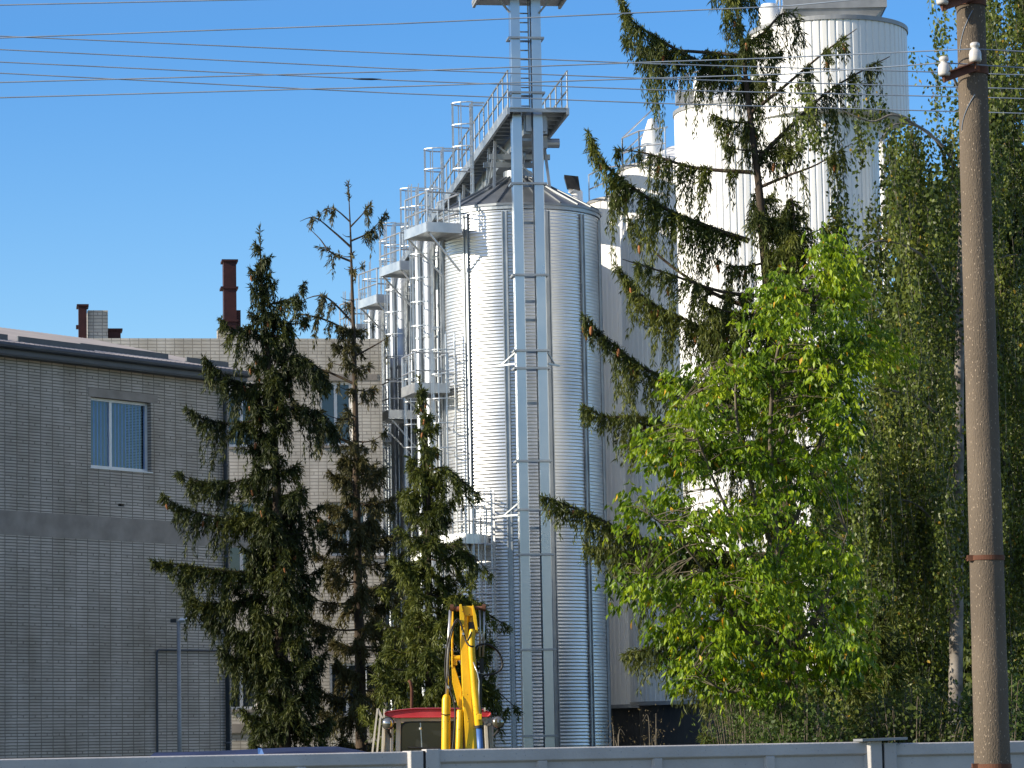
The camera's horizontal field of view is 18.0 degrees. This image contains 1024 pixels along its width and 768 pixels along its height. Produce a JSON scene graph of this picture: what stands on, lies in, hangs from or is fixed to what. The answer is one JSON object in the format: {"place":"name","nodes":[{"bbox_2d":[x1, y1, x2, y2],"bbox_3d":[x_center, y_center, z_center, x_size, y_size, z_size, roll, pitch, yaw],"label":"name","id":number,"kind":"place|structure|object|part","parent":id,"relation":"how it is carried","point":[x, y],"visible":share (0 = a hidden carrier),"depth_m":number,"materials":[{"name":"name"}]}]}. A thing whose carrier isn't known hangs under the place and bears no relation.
{"place":"outdoors","nodes":[
{"label":"outdoors","id":0,"kind":"place"},
{"bbox_2d":[0,327,263,758],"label":"brick building","id":1,"kind":"structure","parent":0,"point":[99,442],"depth_m":84.11,"materials":[{"name":"brick"}]},
{"bbox_2d":[90,397,152,472],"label":"window","id":2,"kind":"structure","parent":1,"relation":"in","point":[109,402],"depth_m":85.33,"materials":[{"name":"glass"}]},
{"bbox_2d":[76,259,385,749],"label":"brick building","id":3,"kind":"structure","parent":0,"point":[92,324],"depth_m":105.53,"materials":[{"name":"brick"}]},
{"bbox_2d":[229,391,256,448],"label":"window","id":4,"kind":"structure","parent":3,"relation":"in","point":[231,445],"depth_m":105.55,"materials":[{"name":"white glass"}]},
{"bbox_2d":[230,501,256,580],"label":"window","id":5,"kind":"structure","parent":3,"relation":"in","point":[237,559],"depth_m":105.06,"materials":[{"name":"white glass"}]},
{"bbox_2d":[231,669,256,711],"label":"window","id":6,"kind":"structure","parent":3,"relation":"in","point":[241,702],"depth_m":104.57,"materials":[{"name":"grey glass"}]},
{"bbox_2d":[320,382,351,447],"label":"window","id":7,"kind":"structure","parent":3,"relation":"in","point":[334,406],"depth_m":106.11,"materials":[{"name":"glass"}]},
{"bbox_2d":[329,502,384,557],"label":"window","id":8,"kind":"structure","parent":3,"relation":"in","point":[334,554],"depth_m":105.73,"materials":[{"name":"grey glass"}]},
{"bbox_2d":[330,662,385,716],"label":"window","id":9,"kind":"structure","parent":3,"relation":"in","point":[332,677],"depth_m":105.11,"materials":[{"name":"grey glass"}]},
{"bbox_2d":[0,61,1023,98],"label":"power line","id":10,"kind":"object","parent":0,"point":[500,84],"visible":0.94,"depth_m":27.66,"materials":[{"name":"metal"}]},
{"bbox_2d":[0,73,1023,113],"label":"power line","id":11,"kind":"object","parent":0,"point":[506,97],"visible":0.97,"depth_m":27.64,"materials":[{"name":"metal"}]},
{"bbox_2d":[0,49,1023,88],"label":"power line","id":12,"kind":"object","parent":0,"point":[495,72],"visible":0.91,"depth_m":27.67,"materials":[{"name":"metal"}]},
{"bbox_2d":[0,36,1023,75],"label":"power line","id":13,"kind":"object","parent":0,"point":[487,57],"visible":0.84,"depth_m":27.69,"materials":[{"name":"metal"}]},
{"bbox_2d":[0,0,1023,666],"label":"sky","id":14,"kind":"structure","parent":0,"point":[130,207],"materials":[{"name":"blue"}]},
{"label":"ground","id":15,"kind":"structure","parent":0,"visible":0},
{"bbox_2d":[170,618,186,751],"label":"lamp post","id":16,"kind":"object","parent":15,"relation":"on","point":[179,726],"visible":0.87,"depth_m":79.86,"materials":[{"name":"grey metal"}]},
{"bbox_2d":[147,221,341,748],"bbox_3d":[-4.930,3.230,60.013,3.633,12.638,2.160,-1,-6,0],"label":"spruce tree","id":17,"kind":"object","parent":15,"relation":"on","point":[263,664],"visible":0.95,"depth_m":59.88,"materials":[{"name":"green plant"}]},
{"bbox_2d":[151,746,364,755],"bbox_3d":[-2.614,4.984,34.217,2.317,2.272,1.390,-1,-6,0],"label":"car","id":18,"kind":"object","parent":15,"relation":"on","point":[296,750],"visible":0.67,"depth_m":34.07,"materials":[{"name":"blue paint"}]},
{"bbox_2d":[278,179,410,751],"bbox_3d":[-2.941,2.690,61.613,2.704,13.366,2.388,-6,-8,38],"label":"spruce tree","id":19,"kind":"object","parent":15,"relation":"on","point":[365,535],"visible":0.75,"depth_m":61.41,"materials":[{"name":"green plant"}]},
{"bbox_2d":[339,290,392,709],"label":"grain silo","id":20,"kind":"object","parent":15,"relation":"on","point":[360,325],"depth_m":121.99,"materials":[{"name":"metal"}]},
{"bbox_2d":[358,259,416,716],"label":"grain silo","id":21,"kind":"object","parent":15,"relation":"on","point":[374,306],"visible":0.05,"depth_m":115.42,"materials":[{"name":"metal"}]},
{"bbox_2d":[379,224,443,709],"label":"grain silo","id":22,"kind":"object","parent":15,"relation":"on","point":[401,413],"visible":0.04,"depth_m":108.11,"materials":[{"name":"metal"}]},
{"bbox_2d":[371,604,504,751],"bbox_3d":[-0.922,4.879,41.132,2.100,3.971,4.565,-1,-6,0],"label":"tractor","id":23,"kind":"object","parent":15,"relation":"on","point":[468,723],"visible":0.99,"depth_m":39.27,"materials":[{"name":"red paint"}]},
{"bbox_3d":[-0.834,4.762,39.742,1.104,1.273,0.132,-1,-6,0],"label":"rear window","id":24,"kind":"part","parent":23,"relation":"part of","materials":[{"name":"glass"}]},
{"bbox_2d":[355,372,524,751],"bbox_3d":[-1.459,4.333,56.972,2.781,9.173,2.784,-7,-9,43],"label":"spruce tree","id":25,"kind":"object","parent":15,"relation":"on","point":[421,633],"visible":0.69,"depth_m":56.74,"materials":[{"name":"green plant"}]},
{"bbox_2d":[401,170,611,748],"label":"grain silo","id":26,"kind":"object","parent":15,"relation":"on","point":[473,390],"visible":0.73,"depth_m":98.51,"materials":[{"name":"metal"}]},
{"bbox_2d":[378,70,568,279],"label":"conveyor bridge","id":27,"kind":"structure","parent":26,"relation":"on","point":[488,162],"depth_m":102.03,"materials":[{"name":"metal"}]},
{"bbox_2d":[0,737,1023,767],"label":"concrete fence","id":28,"kind":"object","parent":15,"relation":"on","point":[871,753],"visible":0.96,"depth_m":28.13,"materials":[{"name":"grey concrete"}]},
{"bbox_2d":[472,0,565,747],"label":"bucket elevator","id":29,"kind":"object","parent":15,"relation":"on","point":[520,351],"visible":0.91,"depth_m":96.41,"materials":[{"name":"metal"}]},
{"bbox_2d":[564,164,639,745],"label":"storage tank","id":30,"kind":"object","parent":15,"relation":"on","point":[621,707],"visible":0.16,"depth_m":107.74,"materials":[{"name":"white metal"}]},
{"bbox_2d":[589,716,636,745],"bbox_3d":[1.063,4.592,32.691,0.653,2.578,1.041,-1,-6,0],"label":"weed","id":31,"kind":"object","parent":15,"relation":"on","point":[618,740],"visible":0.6,"depth_m":33.03,"materials":[{"name":"brown plant"}]},
{"bbox_2d":[628,704,671,745],"bbox_3d":[1.440,4.580,32.922,0.631,2.645,1.834,-1,-6,0],"label":"weed","id":32,"kind":"object","parent":15,"relation":"on","point":[652,739],"visible":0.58,"depth_m":32.69,"materials":[{"name":"brown plant"}]},
{"bbox_2d":[618,104,698,745],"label":"storage tank","id":33,"kind":"object","parent":15,"relation":"on","point":[636,344],"visible":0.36,"depth_m":101.71,"materials":[{"name":"metal"}]},
{"bbox_2d":[536,0,889,744],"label":"spruce tree","id":34,"kind":"object","parent":15,"relation":"on","point":[780,236],"visible":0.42,"depth_m":44.37,"materials":[{"name":"green plant"}]},
{"bbox_2d":[673,71,767,744],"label":"storage tank","id":35,"kind":"object","parent":15,"relation":"on","point":[702,149],"visible":0.19,"depth_m":92.60,"materials":[{"name":"metal"}]},
{"bbox_2d":[691,687,800,744],"bbox_3d":[2.756,4.779,37.256,1.520,3.172,2.411,-1,-6,0],"label":"bush","id":36,"kind":"object","parent":15,"relation":"on","point":[745,727],"visible":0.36,"depth_m":37.13,"materials":[{"name":"green plant"}]},
{"bbox_2d":[595,221,918,732],"bbox_3d":[2.810,2.192,35.919,3.739,8.103,4.014,-1,-6,0],"label":"maple tree","id":37,"kind":"object","parent":15,"relation":"on","point":[828,391],"visible":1,"depth_m":35.59,"materials":[{"name":"green plant"}]},
{"bbox_2d":[739,677,867,743],"bbox_3d":[3.211,4.653,35.278,1.474,2.962,2.603,-1,-6,0],"label":"bush","id":38,"kind":"object","parent":15,"relation":"on","point":[787,734],"visible":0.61,"depth_m":35.15,"materials":[{"name":"green plant"}]},
{"bbox_2d":[749,0,908,736],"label":"storage tank","id":39,"kind":"object","parent":15,"relation":"on","point":[823,25],"visible":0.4,"depth_m":82.52,"materials":[{"name":"metal"}]},
{"bbox_2d":[787,0,970,741],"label":"birch tree","id":40,"kind":"object","parent":15,"relation":"on","point":[878,519],"visible":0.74,"depth_m":42.79,"materials":[{"name":"green plant"}]},
{"bbox_2d":[825,605,944,741],"bbox_3d":[4.516,4.677,39.612,1.978,4.032,2.034,-1,-6,0],"label":"spruce tree","id":41,"kind":"object","parent":15,"relation":"on","point":[887,657],"visible":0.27,"depth_m":39.76,"materials":[{"name":"green plant"}]},
{"bbox_2d":[839,669,973,742],"bbox_3d":[4.412,4.620,35.391,1.735,3.012,2.830,-2,-7,10],"label":"bush","id":42,"kind":"object","parent":15,"relation":"on","point":[908,720],"visible":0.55,"depth_m":35.37,"materials":[{"name":"green plant"}]},
{"bbox_2d":[850,0,1023,738],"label":"broadleaf tree","id":43,"kind":"object","parent":15,"relation":"on","point":[967,651],"visible":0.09,"depth_m":56.85,"materials":[{"name":"green plant"}]},
{"bbox_2d":[936,0,1011,767],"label":"utility pole","id":44,"kind":"object","parent":15,"relation":"on","point":[985,558],"visible":1,"depth_m":24.04,"materials":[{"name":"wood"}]},
{"bbox_2d":[0,0,238,5],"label":"power line","id":45,"kind":"object","parent":44,"relation":"attached to","point":[115,2],"visible":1,"depth_m":25.39,"materials":[{"name":"metal"}]},
{"bbox_2d":[0,0,852,38],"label":"power line","id":46,"kind":"object","parent":44,"relation":"attached to","point":[428,22],"visible":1,"depth_m":25.07,"materials":[{"name":"metal"}]},
{"bbox_2d":[0,48,1023,82],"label":"power line","id":47,"kind":"object","parent":44,"relation":"attached to","point":[512,67],"visible":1,"depth_m":24.95,"materials":[{"name":"metal"}]},
{"bbox_2d":[0,62,1023,97],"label":"power line","id":48,"kind":"object","parent":44,"relation":"attached to","point":[510,82],"visible":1,"depth_m":24.94,"materials":[{"name":"metal"}]},
{"bbox_2d":[928,0,1023,740],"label":"birch tree","id":49,"kind":"object","parent":15,"relation":"on","point":[1008,403],"visible":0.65,"depth_m":45.87,"materials":[{"name":"green plant"}]},
{"bbox_2d":[950,651,1023,741],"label":"bush","id":50,"kind":"object","parent":15,"relation":"on","point":[1014,717],"visible":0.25,"depth_m":35.52,"materials":[{"name":"green plant"}]}
]}

